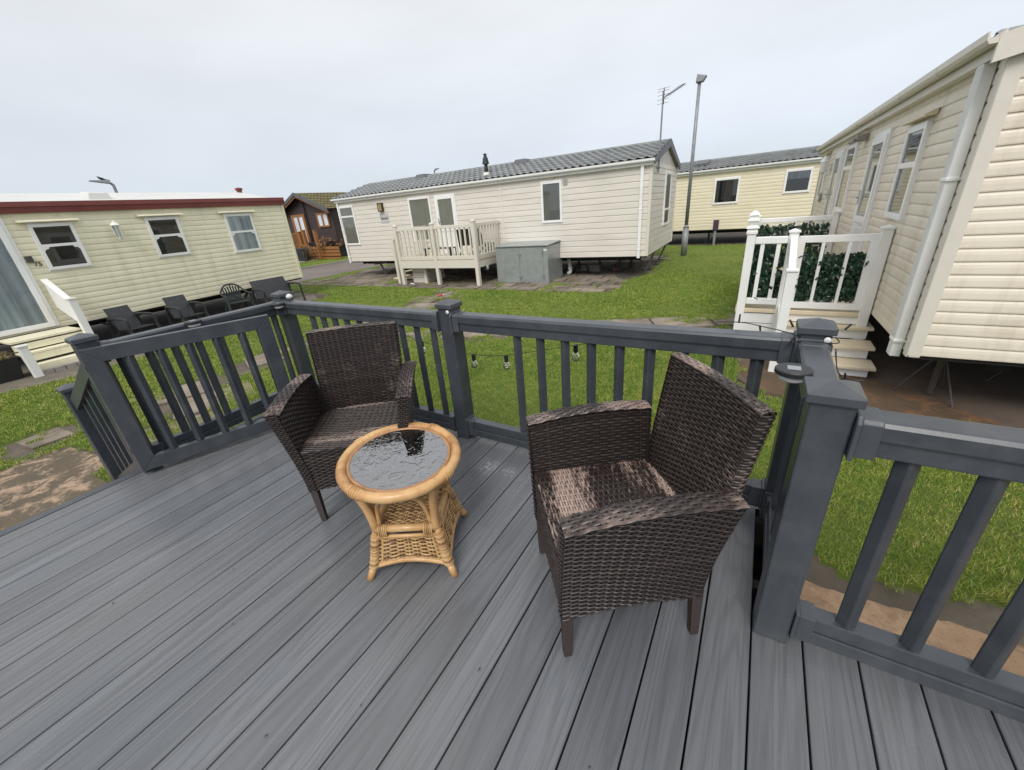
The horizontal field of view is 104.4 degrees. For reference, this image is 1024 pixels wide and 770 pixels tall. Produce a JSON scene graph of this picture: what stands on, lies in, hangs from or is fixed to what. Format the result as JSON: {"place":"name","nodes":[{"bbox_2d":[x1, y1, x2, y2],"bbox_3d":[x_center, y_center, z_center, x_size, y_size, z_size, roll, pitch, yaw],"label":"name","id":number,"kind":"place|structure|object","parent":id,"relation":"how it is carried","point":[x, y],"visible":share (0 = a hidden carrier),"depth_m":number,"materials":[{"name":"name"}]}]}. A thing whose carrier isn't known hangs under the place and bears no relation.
{"place":"outdoors","nodes":[
{"label":"outdoors","id":0,"kind":"place"},
{"bbox_2d":[15,427,74,450],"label":"path","id":1,"kind":"structure","parent":0,"point":[54,435],"depth_m":4.59,"materials":[{"name":"grey concrete"}]},
{"bbox_2d":[0,446,111,530],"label":"path","id":2,"kind":"structure","parent":0,"point":[30,488],"depth_m":3.73,"materials":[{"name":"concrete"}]},
{"bbox_2d":[55,363,138,480],"bbox_3d":[-2.932,0.424,2.925,0.939,1.379,0.122,9,28,29],"label":"step railing","id":3,"kind":"object","parent":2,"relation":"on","point":[84,403],"visible":0.65,"depth_m":2.93,"materials":[{"name":"grey plastic"}]},
{"bbox_2d":[0,292,317,392],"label":"path","id":4,"kind":"structure","parent":0,"point":[213,307],"depth_m":9.85,"materials":[{"name":"grey concrete"}]},
{"bbox_2d":[0,350,24,383],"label":"planter","id":5,"kind":"object","parent":4,"relation":"on","point":[10,369],"visible":1,"depth_m":6.71,"materials":[{"name":"black plastic"}]},
{"bbox_2d":[0,279,97,377],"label":"entrance steps","id":6,"kind":"structure","parent":4,"relation":"on","point":[66,303],"depth_m":7.24,"materials":[{"name":"plastic"}]},
{"bbox_2d":[102,305,160,337],"bbox_3d":[-7.912,-1.234,8.322,0.764,0.804,0.578,4,26,20],"label":"plastic armchair","id":7,"kind":"object","parent":4,"relation":"on","point":[122,318],"visible":0.97,"depth_m":8.29,"materials":[{"name":"black plastic"}]},
{"bbox_2d":[0,188,302,344],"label":"static caravan","id":8,"kind":"object","parent":4,"relation":"on","point":[201,246],"visible":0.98,"depth_m":8.70,"materials":[{"name":"beige plastic"}]},
{"bbox_2d":[0,218,59,336],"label":"door","id":9,"kind":"structure","parent":8,"relation":"in","point":[20,292],"depth_m":7.30,"materials":[{"name":"white plastic"}]},
{"bbox_2d":[14,217,93,271],"bbox_3d":[-8.750,-2.728,7.696,0.106,0.925,0.865,7,27,25],"label":"window","id":10,"kind":"structure","parent":8,"relation":"in","point":[59,244],"depth_m":7.70,"materials":[{"name":"white plastic"}]},
{"bbox_2d":[110,220,123,240],"bbox_3d":[-8.318,-3.250,8.362,0.176,0.400,0.170,7,27,25],"label":"wall lantern","id":11,"kind":"object","parent":8,"relation":"attached to","point":[113,224],"depth_m":8.36,"materials":[{"name":"white plastic"}]},
{"bbox_2d":[135,212,191,257],"bbox_3d":[-7.946,-3.464,9.181,0.106,0.940,0.892,7,27,25],"label":"window","id":12,"kind":"structure","parent":8,"relation":"in","point":[166,233],"depth_m":9.18,"materials":[{"name":"white plastic"}]},
{"bbox_2d":[217,210,261,253],"bbox_3d":[-7.181,-4.101,10.613,0.106,1.045,0.965,7,27,25],"label":"window","id":13,"kind":"structure","parent":8,"relation":"in","point":[241,228],"depth_m":10.61,"materials":[{"name":"white plastic"}]},
{"bbox_2d":[162,294,209,324],"bbox_3d":[-7.454,-1.628,9.120,0.764,0.804,0.578,9,27,28],"label":"plastic armchair","id":14,"kind":"object","parent":4,"relation":"on","point":[181,307],"visible":0.98,"depth_m":9.11,"materials":[{"name":"black plastic"}]},
{"bbox_2d":[220,283,255,311],"bbox_3d":[-6.983,-2.135,10.110,0.596,0.857,0.649,15,31,38],"label":"plastic armchair","id":15,"kind":"object","parent":4,"relation":"on","point":[228,303],"visible":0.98,"depth_m":10.12,"materials":[{"name":"grey plastic"}]},
{"bbox_2d":[249,276,305,304],"bbox_3d":[-6.393,-2.485,10.846,0.769,0.804,1.091,11,28,31],"label":"armchair","id":16,"kind":"object","parent":4,"relation":"on","point":[262,289],"visible":0.9,"depth_m":10.86,"materials":[{"name":"grey plastic"}]},
{"bbox_2d":[132,322,363,441],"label":"path","id":17,"kind":"structure","parent":0,"point":[260,359],"depth_m":5.40,"materials":[{"name":"grey concrete"}]},
{"bbox_2d":[243,261,391,293],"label":"road","id":18,"kind":"structure","parent":0,"point":[325,270],"depth_m":19.34,"materials":[{"name":"grey asphalt"}]},
{"bbox_2d":[364,287,464,322],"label":"path","id":19,"kind":"structure","parent":0,"point":[428,303],"depth_m":10.32,"materials":[{"name":"grey concrete"}]},
{"bbox_2d":[290,256,670,292],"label":"path","id":20,"kind":"structure","parent":0,"point":[587,279],"depth_m":12.89,"materials":[{"name":"grey concrete"}]},
{"bbox_2d":[391,219,500,285],"bbox_3d":[-2.228,-4.324,12.910,3.728,1.850,1.696,9,27,28],"label":"veranda","id":21,"kind":"object","parent":20,"relation":"on","point":[421,264],"visible":0.84,"depth_m":12.11,"materials":[{"name":"beige plastic"}]},
{"bbox_2d":[424,247,456,255],"bbox_3d":[-2.358,-4.402,13.155,1.150,0.285,0.380,9,27,28],"label":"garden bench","id":22,"kind":"object","parent":21,"relation":"on","point":[450,250],"visible":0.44,"depth_m":12.96,"materials":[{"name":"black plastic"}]},
{"bbox_2d":[456,229,473,254],"bbox_3d":[-1.433,-4.482,12.511,0.440,0.832,0.548,-2,24,7],"label":"folding chair","id":23,"kind":"object","parent":21,"relation":"on","point":[462,237],"visible":0.42,"depth_m":12.26,"materials":[{"name":"black plastic"}]},
{"bbox_2d":[477,228,493,252],"bbox_3d":[-0.851,-4.485,12.405,0.548,0.832,0.440,-18,27,-28],"label":"folding chair","id":24,"kind":"object","parent":21,"relation":"on","point":[482,242],"visible":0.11,"depth_m":12.32,"materials":[{"name":"black plastic"}]},
{"bbox_2d":[330,138,680,274],"bbox_3d":[-0.652,-6.077,14.327,11.816,3.654,4.164,9,27,28],"label":"static caravan","id":25,"kind":"object","parent":20,"relation":"on","point":[614,203],"visible":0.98,"depth_m":11.68,"materials":[{"name":"beige plastic"}]},
{"bbox_2d":[339,205,360,245],"bbox_3d":[-6.252,-6.126,15.294,0.830,1.435,0.048,9,27,28],"label":"window","id":26,"kind":"structure","parent":25,"relation":"in","point":[347,214],"depth_m":15.27,"materials":[{"name":"white plastic"}]},
{"bbox_2d":[376,203,383,211],"bbox_3d":[-4.700,-6.351,14.185,0.210,0.280,0.100,9,27,28],"label":"wall lantern","id":27,"kind":"object","parent":25,"relation":"attached to","point":[380,207],"depth_m":14.15,"materials":[{"name":"brown metal"}]},
{"bbox_2d":[380,213,388,222],"bbox_3d":[-4.609,-6.022,14.342,0.390,0.310,0.018,9,27,28],"label":"name sign","id":28,"kind":"object","parent":25,"relation":"attached to","point":[384,218],"visible":1,"depth_m":14.33,"materials":[{"name":"white plastic"}]},
{"bbox_2d":[407,195,432,242],"bbox_3d":[-3.093,-5.649,13.592,0.995,1.450,0.048,9,27,28],"label":"window","id":29,"kind":"structure","parent":25,"relation":"in","point":[420,212],"depth_m":13.50,"materials":[{"name":"white plastic"}]},
{"bbox_2d":[433,193,460,254],"bbox_3d":[-2.141,-5.288,13.156,0.840,1.865,0.106,9,27,28],"label":"door","id":30,"kind":"structure","parent":25,"relation":"in","point":[446,211],"depth_m":13.05,"materials":[{"name":"white plastic"}]},
{"bbox_2d":[540,179,562,223],"bbox_3d":[1.122,-5.177,11.247,0.675,1.113,0.048,9,27,28],"label":"window","id":31,"kind":"structure","parent":25,"relation":"in","point":[551,190],"depth_m":11.24,"materials":[{"name":"white plastic"}]},
{"bbox_2d":[661,171,671,226],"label":"window","id":32,"kind":"structure","parent":25,"relation":"in","point":[668,176],"depth_m":11.86,"materials":[{"name":"white plastic"}]},
{"bbox_2d":[656,83,684,172],"bbox_3d":[3.865,-6.271,9.768,0.647,1.829,0.135,4,26,20],"label":"tv aerial","id":33,"kind":"object","parent":25,"relation":"attached to","point":[662,103],"visible":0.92,"depth_m":9.68,"materials":[{"name":"metal"}]},
{"bbox_2d":[494,240,562,282],"bbox_3d":[0.521,-3.705,11.897,1.740,1.112,1.120,9,27,28],"label":"storage box","id":34,"kind":"object","parent":20,"relation":"on","point":[540,261],"visible":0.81,"depth_m":11.47,"materials":[{"name":"metal"}]},
{"bbox_2d":[496,248,522,281],"bbox_3d":[-0.069,-3.500,11.669,0.810,0.955,0.039,9,27,28],"label":"door","id":35,"kind":"structure","parent":34,"relation":"in","point":[508,259],"depth_m":11.68,"materials":[{"name":"metal"}]},
{"bbox_2d":[519,248,543,282],"bbox_3d":[0.559,-3.408,11.340,0.750,0.955,0.029,9,27,28],"label":"door","id":36,"kind":"structure","parent":34,"relation":"in","point":[531,259],"depth_m":11.34,"materials":[{"name":"metal"}]},
{"bbox_2d":[576,264,587,270],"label":"concrete block","id":37,"kind":"structure","parent":20,"relation":"on","point":[584,267],"depth_m":12.76,"materials":[{"name":"grey concrete"}]},
{"bbox_2d":[589,264,601,271],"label":"concrete block","id":38,"kind":"structure","parent":20,"relation":"on","point":[594,267],"depth_m":12.51,"materials":[{"name":"grey concrete"}]},
{"bbox_2d":[617,274,642,277],"bbox_3d":[3.345,-3.099,11.272,0.720,0.012,0.720,9,28,29],"label":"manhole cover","id":39,"kind":"object","parent":20,"relation":"on","point":[627,275],"visible":0.96,"depth_m":11.24,"materials":[{"name":"metal"}]},
{"bbox_2d":[0,244,1023,608],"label":"lawn","id":40,"kind":"structure","parent":0,"point":[840,518],"depth_m":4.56,"materials":[{"name":"green plant"}]},
{"bbox_2d":[299,245,314,262],"bbox_3d":[-12.553,-7.953,23.984,1.307,1.138,0.950,-13,25,-18],"label":"bare shrub","id":41,"kind":"object","parent":40,"relation":"on","point":[304,248],"visible":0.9,"depth_m":24.02,"materials":[{"name":"brown plant"}]},
{"bbox_2d":[302,244,322,259],"bbox_3d":[-12.395,-8.303,24.851,0.948,1.043,1.008,9,28,29],"label":"bare shrub","id":42,"kind":"object","parent":40,"relation":"on","point":[316,250],"visible":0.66,"depth_m":24.77,"materials":[{"name":"brown plant"}]},
{"bbox_2d":[317,236,331,256],"bbox_3d":[-11.901,-8.692,25.195,0.786,1.400,0.842,9,28,29],"label":"bare shrub","id":43,"kind":"object","parent":40,"relation":"on","point":[324,242],"visible":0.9,"depth_m":25.11,"materials":[{"name":"brown plant"}]},
{"bbox_2d":[328,238,343,256],"bbox_3d":[-11.383,-9.067,25.887,1.334,1.449,0.997,31,42,53],"label":"bare shrub","id":44,"kind":"object","parent":40,"relation":"on","point":[336,243],"visible":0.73,"depth_m":25.58,"materials":[{"name":"brown plant"}]},
{"bbox_2d":[680,74,706,255],"bbox_3d":[5.959,-7.011,13.103,0.296,5.314,0.218,9,28,29],"label":"lamp post","id":45,"kind":"object","parent":40,"relation":"on","point":[700,78],"visible":0.98,"depth_m":13.05,"materials":[{"name":"grey metal"}]},
{"bbox_2d":[704,220,718,245],"bbox_3d":[8.058,-6.134,16.056,0.465,1.000,0.140,9,28,29],"label":"supply post","id":46,"kind":"object","parent":40,"relation":"on","point":[715,225],"visible":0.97,"depth_m":15.89,"materials":[{"name":"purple plastic"}]},
{"bbox_2d":[0,0,1023,201],"label":"sky","id":47,"kind":"structure","parent":0,"point":[264,98],"materials":[{"name":"white"}]},
{"bbox_2d":[1,231,1023,645],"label":"ground","id":48,"kind":"structure","parent":0,"point":[981,617],"depth_m":2.21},
{"bbox_2d":[89,180,117,192],"bbox_3d":[-17.637,-6.808,18.134,0.190,4.560,0.806,9,28,29],"label":"street lamp","id":49,"kind":"object","parent":48,"relation":"on","point":[107,182],"visible":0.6,"depth_m":17.33,"materials":[{"name":"grey metal"}]},
{"bbox_2d":[295,248,309,260],"bbox_3d":[-14.042,-8.484,25.892,2.560,0.780,0.460,12,29,33],"label":"planter box","id":50,"kind":"object","parent":48,"relation":"on","point":[300,255],"visible":0.27,"depth_m":25.30,"materials":[{"name":"black plastic"}]},
{"bbox_2d":[283,192,347,256],"bbox_3d":[-11.125,-12.505,30.289,6.654,4.100,10.320,12,29,33],"label":"chalet","id":51,"kind":"object","parent":48,"relation":"on","point":[308,213],"visible":0.32,"depth_m":26.08,"materials":[{"name":"wood"}]},
{"bbox_2d":[291,214,310,244],"bbox_3d":[-14.514,-10.634,27.368,1.640,2.020,0.065,12,29,33],"label":"door","id":52,"kind":"structure","parent":51,"relation":"in","point":[299,221],"depth_m":27.15,"materials":[{"name":"brown wood"}]},
{"bbox_2d":[315,212,330,227],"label":"window","id":53,"kind":"structure","parent":51,"relation":"in","point":[322,218],"depth_m":25.55,"materials":[{"name":"white glass"}]},
{"bbox_2d":[291,230,341,259],"bbox_3d":[-13.281,-9.252,26.166,6.800,1.840,1.526,12,29,33],"label":"chalet veranda","id":54,"kind":"object","parent":48,"relation":"on","point":[300,238],"visible":0.57,"depth_m":25.50,"materials":[{"name":"brown wood"}]},
{"bbox_2d":[301,259,348,269],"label":"kerb","id":55,"kind":"structure","parent":48,"relation":"on","point":[324,264],"depth_m":21.67,"materials":[{"name":"concrete"}]},
{"bbox_2d":[0,413,1023,769],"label":"decking","id":56,"kind":"object","parent":48,"relation":"on","point":[162,661],"visible":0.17,"depth_m":1.42,"materials":[{"name":"grey wood"}]},
{"bbox_2d":[64,299,295,473],"bbox_3d":[-2.222,0.070,3.053,0.123,1.312,1.267,9,27,29],"label":"deck railing","id":57,"kind":"object","parent":56,"relation":"on","point":[208,425],"visible":0.48,"depth_m":2.85,"materials":[{"name":"grey plastic"}]},
{"bbox_2d":[77,314,289,471],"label":"deck gate","id":58,"kind":"structure","parent":57,"relation":"attached to","point":[94,360],"depth_m":2.64,"materials":[{"name":"grey plastic"}]},
{"bbox_2d":[184,319,201,327],"bbox_3d":[-2.228,-0.430,2.779,0.104,0.044,0.104,9,28,29],"label":"solar light","id":59,"kind":"object","parent":57,"relation":"attached to","point":[193,323],"visible":1,"depth_m":2.75,"materials":[{"name":"white plastic"}]},
{"bbox_2d":[262,321,416,520],"bbox_3d":[-0.852,0.166,2.226,0.678,0.890,0.624,-8,24,-7],"label":"wicker armchair","id":60,"kind":"object","parent":56,"relation":"on","point":[365,375],"visible":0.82,"depth_m":2.28,"materials":[{"name":"wicker"}]},
{"bbox_2d":[335,422,467,580],"bbox_3d":[-0.474,0.526,1.834,0.545,0.510,0.582,-4,24,3],"label":"cane table","id":61,"kind":"object","parent":56,"relation":"on","point":[395,471],"visible":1,"depth_m":1.71,"materials":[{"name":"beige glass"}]},
{"bbox_2d":[270,290,838,518],"bbox_3d":[-0.354,-0.085,2.607,3.761,0.962,0.140,10,28,30],"label":"deck railing","id":62,"kind":"object","parent":56,"relation":"on","point":[757,348],"visible":0.69,"depth_m":2.18,"materials":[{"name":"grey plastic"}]},
{"bbox_2d":[271,302,284,308],"bbox_3d":[-1.910,-0.653,3.256,0.104,0.044,0.104,9,28,29],"label":"solar light","id":63,"kind":"object","parent":62,"relation":"attached to","point":[278,305],"visible":0.98,"depth_m":3.23,"materials":[{"name":"white plastic"}]},
{"bbox_2d":[398,332,586,369],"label":"string lights","id":64,"kind":"object","parent":62,"relation":"hanging from","point":[575,348],"visible":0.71,"depth_m":2.52,"materials":[{"name":"black plastic"}]},
{"bbox_2d":[716,314,863,380],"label":"fairy lights","id":65,"kind":"object","parent":62,"relation":"attached to","point":[793,338],"visible":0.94,"depth_m":1.50,"materials":[{"name":"black plastic"}]},
{"bbox_2d":[525,352,776,656],"bbox_3d":[0.416,0.406,1.440,0.624,0.890,0.679,-7,24,-4],"label":"wicker armchair","id":66,"kind":"object","parent":56,"relation":"on","point":[628,511],"visible":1,"depth_m":1.29,"materials":[{"name":"wicker"}]},
{"bbox_2d":[752,338,867,643],"bbox_3d":[1.010,0.324,1.422,0.128,0.962,0.637,9,28,29],"label":"post","id":67,"kind":"object","parent":56,"relation":"on","point":[828,403],"visible":0.91,"depth_m":1.18,"materials":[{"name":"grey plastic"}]},
{"bbox_2d":[774,363,813,383],"bbox_3d":[0.897,-0.035,1.268,0.104,0.044,0.104,9,28,29],"label":"solar light","id":68,"kind":"object","parent":67,"relation":"attached to","point":[794,373],"visible":0.92,"depth_m":1.25,"materials":[{"name":"black plastic"}]},
{"bbox_2d":[824,337,831,342],"bbox_3d":[1.168,-0.165,1.469,0.024,0.024,0.007,9,28,29],"label":"puck light","id":69,"kind":"object","parent":67,"relation":"attached to","point":[828,340],"visible":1,"depth_m":1.47,"materials":[{"name":"white plastic"}]},
{"bbox_2d":[789,407,1023,722],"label":"deck railing","id":70,"kind":"object","parent":56,"relation":"on","point":[990,455],"visible":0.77,"depth_m":1.06,"materials":[{"name":"grey plastic"}]},
{"bbox_2d":[673,145,822,242],"bbox_3d":[10.273,-7.795,16.538,9.820,3.326,4.065,11,28,32],"label":"static caravan","id":71,"kind":"object","parent":48,"relation":"on","point":[731,193],"visible":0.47,"depth_m":15.39,"materials":[{"name":"beige plastic"}]},
{"bbox_2d":[712,176,740,204],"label":"window","id":72,"kind":"structure","parent":71,"relation":"in","point":[726,190],"depth_m":15.64,"materials":[{"name":"white plastic"}]},
{"bbox_2d":[782,167,813,193],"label":"window","id":73,"kind":"structure","parent":71,"relation":"in","point":[798,180],"depth_m":14.38,"materials":[{"name":"white plastic"}]},
{"bbox_2d":[399,314,753,340],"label":"path","id":74,"kind":"structure","parent":0,"point":[679,322],"depth_m":6.97,"materials":[{"name":"grey concrete"}]},
{"bbox_2d":[735,364,1003,425],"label":"path","id":75,"kind":"structure","parent":0,"point":[880,395],"depth_m":3.90,"materials":[{"name":"brown soil"}]},
{"bbox_2d":[734,257,1023,428],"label":"path","id":76,"kind":"structure","parent":0,"point":[998,398],"depth_m":4.16,"materials":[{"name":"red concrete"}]},
{"bbox_2d":[733,210,896,376],"bbox_3d":[4.561,-1.962,6.362,1.449,1.780,5.460,9,28,29],"label":"porch","id":77,"kind":"object","parent":76,"relation":"on","point":[778,312],"visible":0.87,"depth_m":4.76,"materials":[{"name":"white plastic"}]},
{"bbox_2d":[743,225,767,294],"bbox_3d":[3.949,-2.103,6.460,0.294,0.720,3.537,9,28,29],"label":"ivy screen","id":78,"kind":"object","parent":77,"relation":"attached to","point":[761,232],"visible":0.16,"depth_m":6.30,"materials":[{"name":"green plant"}]},
{"bbox_2d":[746,246,785,299],"bbox_3d":[3.215,-1.412,5.026,0.424,0.695,0.268,9,28,29],"label":"ivy screen","id":79,"kind":"object","parent":77,"relation":"attached to","point":[764,287],"visible":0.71,"depth_m":5.00,"materials":[{"name":"green plant"}]},
{"bbox_2d":[761,222,830,253],"bbox_3d":[5.290,-2.746,7.535,1.173,0.638,0.260,9,28,29],"label":"ivy screen","id":80,"kind":"object","parent":77,"relation":"attached to","point":[802,227],"visible":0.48,"depth_m":7.41,"materials":[{"name":"green plant"}]},
{"bbox_2d":[794,251,868,302],"bbox_3d":[3.764,-1.275,4.744,0.760,0.622,0.270,9,28,29],"label":"ivy screen","id":81,"kind":"object","parent":77,"relation":"attached to","point":[830,274],"visible":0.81,"depth_m":4.70,"materials":[{"name":"green plant"}]},
{"bbox_2d":[791,233,880,309],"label":"porch gate","id":82,"kind":"structure","parent":77,"relation":"attached to","point":[873,239],"depth_m":4.59,"materials":[{"name":"white plastic"}]},
{"bbox_2d":[806,25,1023,407],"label":"static caravan","id":83,"kind":"object","parent":76,"relation":"on","point":[930,165],"visible":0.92,"depth_m":3.24,"materials":[{"name":"beige plastic"}]},
{"bbox_2d":[816,151,831,199],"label":"window","id":84,"kind":"structure","parent":83,"relation":"in","point":[823,176],"depth_m":9.31,"materials":[{"name":"white plastic"}]},
{"bbox_2d":[820,155,831,173],"bbox_3d":[6.883,-4.840,8.716,0.220,0.380,0.170,9,27,28],"label":"wall lantern","id":85,"kind":"object","parent":83,"relation":"attached to","point":[824,162],"depth_m":8.69,"materials":[{"name":"white plastic"}]},
{"bbox_2d":[817,149,846,248],"bbox_3d":[6.491,-3.752,8.158,0.106,1.850,0.900,9,27,28],"label":"door","id":86,"kind":"structure","parent":83,"relation":"in","point":[839,158],"depth_m":7.92,"materials":[{"name":"white plastic"}]},
{"bbox_2d":[833,142,860,213],"bbox_3d":[5.819,-3.644,6.949,0.106,1.155,1.110,9,27,28],"label":"window","id":87,"kind":"structure","parent":83,"relation":"in","point":[852,150],"depth_m":6.87,"materials":[{"name":"white plastic"}]},
{"bbox_2d":[845,127,894,255],"bbox_3d":[4.869,-2.453,5.543,0.106,1.850,0.880,9,27,28],"label":"door","id":88,"kind":"structure","parent":83,"relation":"in","point":[879,149],"depth_m":5.36,"materials":[{"name":"white plastic"}]},
{"bbox_2d":[884,107,939,222],"bbox_3d":[4.063,-2.227,4.118,0.106,0.975,0.870,9,27,28],"label":"window","id":89,"kind":"structure","parent":83,"relation":"in","point":[917,136],"depth_m":4.06,"materials":[{"name":"white plastic"}]},
{"bbox_2d":[800,580,1023,676],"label":"path","id":90,"kind":"structure","parent":0,"point":[954,638],"depth_m":1.93,"materials":[{"name":"beige concrete"}]},
{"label":"pavement","id":91,"kind":"structure","parent":0,"visible":0},
{"bbox_2d":[308,241,337,256],"bbox_3d":[-12.563,-9.131,26.743,2.460,1.040,1.160,12,29,33],"label":"planter box","id":92,"kind":"object","parent":91,"relation":"on","point":[314,243],"visible":0.24,"depth_m":26.12,"materials":[{"name":"brown wood"}]}
]}

